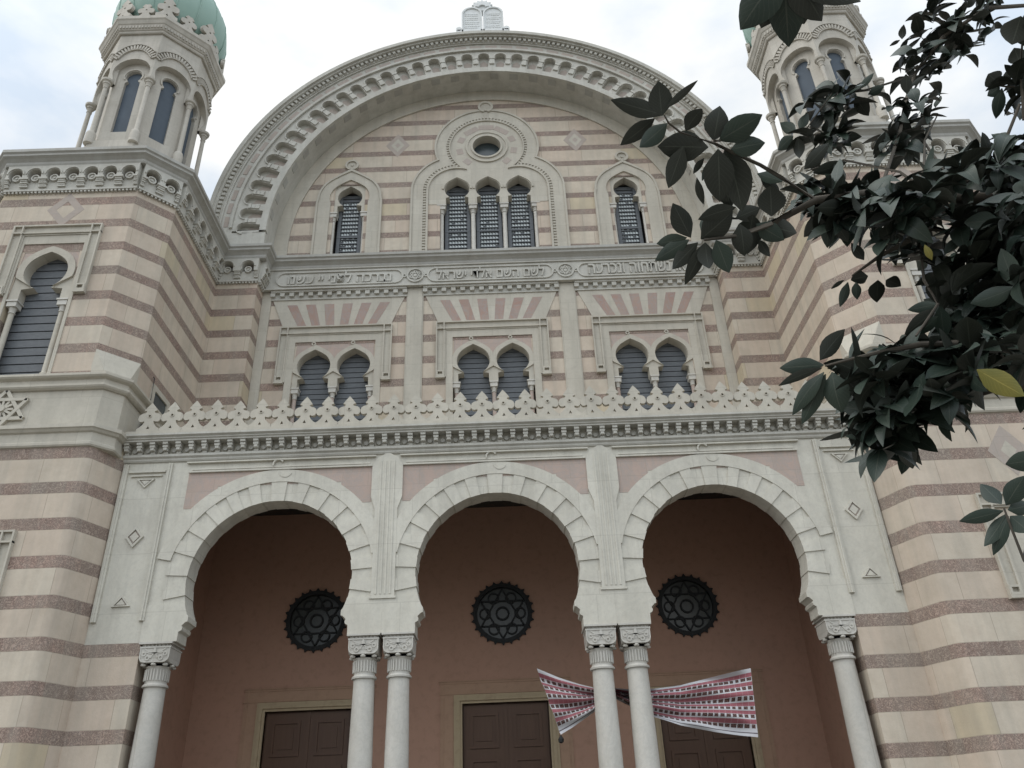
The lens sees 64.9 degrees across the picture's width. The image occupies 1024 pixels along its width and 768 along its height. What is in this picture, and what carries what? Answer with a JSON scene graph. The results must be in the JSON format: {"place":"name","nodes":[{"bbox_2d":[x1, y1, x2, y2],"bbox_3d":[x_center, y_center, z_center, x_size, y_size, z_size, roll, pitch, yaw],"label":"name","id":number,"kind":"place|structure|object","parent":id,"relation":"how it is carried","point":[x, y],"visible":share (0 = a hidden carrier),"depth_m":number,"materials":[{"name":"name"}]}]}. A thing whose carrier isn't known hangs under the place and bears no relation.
{"place":"outdoors","nodes":[
{"label":"outdoors","id":0,"kind":"place"},
{"bbox_2d":[0,0,1023,199],"label":"sky","id":1,"kind":"structure","parent":0,"point":[51,63],"materials":[{"name":"white"}]},
{"label":"ground","id":2,"kind":"structure","parent":0,"visible":0},
{"bbox_2d":[0,0,1023,767],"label":"synagogue","id":3,"kind":"structure","parent":2,"relation":"on","point":[462,410],"depth_m":17.72,"materials":[{"name":"white stone"}]},
{"bbox_2d":[0,530,17,592],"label":"window","id":4,"kind":"structure","parent":3,"relation":"in","point":[7,537],"depth_m":14.30,"materials":[{"name":"beige stone"}]},
{"bbox_2d":[0,223,103,374],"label":"window","id":5,"kind":"structure","parent":3,"relation":"in","point":[40,297],"depth_m":17.30,"materials":[{"name":"beige stone"}]},
{"bbox_2d":[149,384,169,414],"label":"window","id":6,"kind":"structure","parent":3,"relation":"in","point":[158,399],"depth_m":17.77,"materials":[{"name":"stone"}]},
{"bbox_2d":[237,684,375,767],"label":"door","id":7,"kind":"structure","parent":3,"relation":"in","point":[303,739],"depth_m":17.20,"materials":[{"name":"brown wood"}]},
{"bbox_2d":[283,588,345,652],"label":"rose window","id":8,"kind":"structure","parent":3,"relation":"in","point":[314,621],"depth_m":18.32,"materials":[{"name":"metal"}]},
{"bbox_2d":[273,323,392,423],"bbox_3d":[-4.628,0.300,20.749,3.010,4.120,0.430,-2,-30,-1],"label":"window","id":9,"kind":"structure","parent":3,"relation":"in","point":[340,372],"depth_m":21.22,"materials":[{"name":"beige stone"}]},
{"bbox_2d":[310,160,381,253],"bbox_3d":[-4.881,-5.140,24.227,1.980,3.990,0.415,-2,-30,-1],"label":"window","id":10,"kind":"structure","parent":3,"relation":"in","point":[349,212],"depth_m":24.14,"materials":[{"name":"beige stone"}]},
{"bbox_2d":[409,101,570,250],"bbox_3d":[-0.749,-6.337,24.884,4.680,6.456,0.415,-2,-30,-1],"label":"window","id":11,"kind":"structure","parent":3,"relation":"in","point":[477,149],"depth_m":24.66,"materials":[{"name":"beige stone"}]},
{"bbox_2d":[435,317,551,416],"bbox_3d":[-0.461,0.150,20.804,3.010,4.120,0.430,-2,-30,-1],"label":"window","id":12,"kind":"structure","parent":3,"relation":"in","point":[492,366],"depth_m":21.28,"materials":[{"name":"beige stone"}]},
{"bbox_2d":[470,581,534,645],"bbox_3d":[-0.216,5.218,18.355,1.460,1.460,0.150,-2,-30,-1],"label":"rose window","id":13,"kind":"structure","parent":3,"relation":"in","point":[502,612],"depth_m":18.37,"materials":[{"name":"metal"}]},
{"bbox_2d":[439,676,574,767],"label":"door","id":14,"kind":"structure","parent":3,"relation":"in","point":[496,735],"depth_m":17.17,"materials":[{"name":"brown wood"}]},
{"bbox_2d":[594,151,666,244],"bbox_3d":[3.473,-5.442,24.338,1.980,3.990,0.415,-2,-30,-1],"label":"window","id":15,"kind":"structure","parent":3,"relation":"in","point":[627,202],"depth_m":24.26,"materials":[{"name":"beige stone"}]},
{"bbox_2d":[537,668,757,742],"bbox_3d":[2.389,5.596,14.188,3.840,1.286,0.301,-2,-30,-1],"label":"banner","id":16,"kind":"object","parent":3,"relation":"attached to","point":[724,703],"visible":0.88,"depth_m":14.20,"materials":[{"name":"fabric"}]},
{"bbox_2d":[591,312,712,411],"bbox_3d":[3.706,-0.001,20.859,3.010,4.120,0.430,-2,-30,-1],"label":"window","id":17,"kind":"structure","parent":3,"relation":"in","point":[643,361],"depth_m":21.34,"materials":[{"name":"beige stone"}]},
{"bbox_2d":[656,574,719,637],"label":"rose window","id":18,"kind":"structure","parent":3,"relation":"in","point":[686,604],"depth_m":18.43,"materials":[{"name":"metal"}]},
{"bbox_2d":[648,668,778,767],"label":"door","id":19,"kind":"structure","parent":3,"relation":"in","point":[679,746],"depth_m":17.02,"materials":[{"name":"brown wood"}]},
{"bbox_2d":[883,203,965,332],"bbox_3d":[9.188,-2.442,17.417,1.970,3.970,0.420,-2,-30,-1],"label":"window","id":20,"kind":"structure","parent":3,"relation":"in","point":[914,275],"depth_m":17.29,"materials":[{"name":"beige stone"}]},
{"bbox_2d":[973,492,1023,598],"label":"window","id":21,"kind":"structure","parent":3,"relation":"in","point":[1009,561],"depth_m":14.10,"materials":[{"name":"beige stone"}]},
{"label":"pavement","id":22,"kind":"structure","parent":0,"visible":0},
{"bbox_2d":[611,0,1023,561],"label":"magnolia tree","id":23,"kind":"object","parent":22,"relation":"on","point":[962,357],"visible":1,"depth_m":3.04,"materials":[{"name":"green plant"}]}
]}

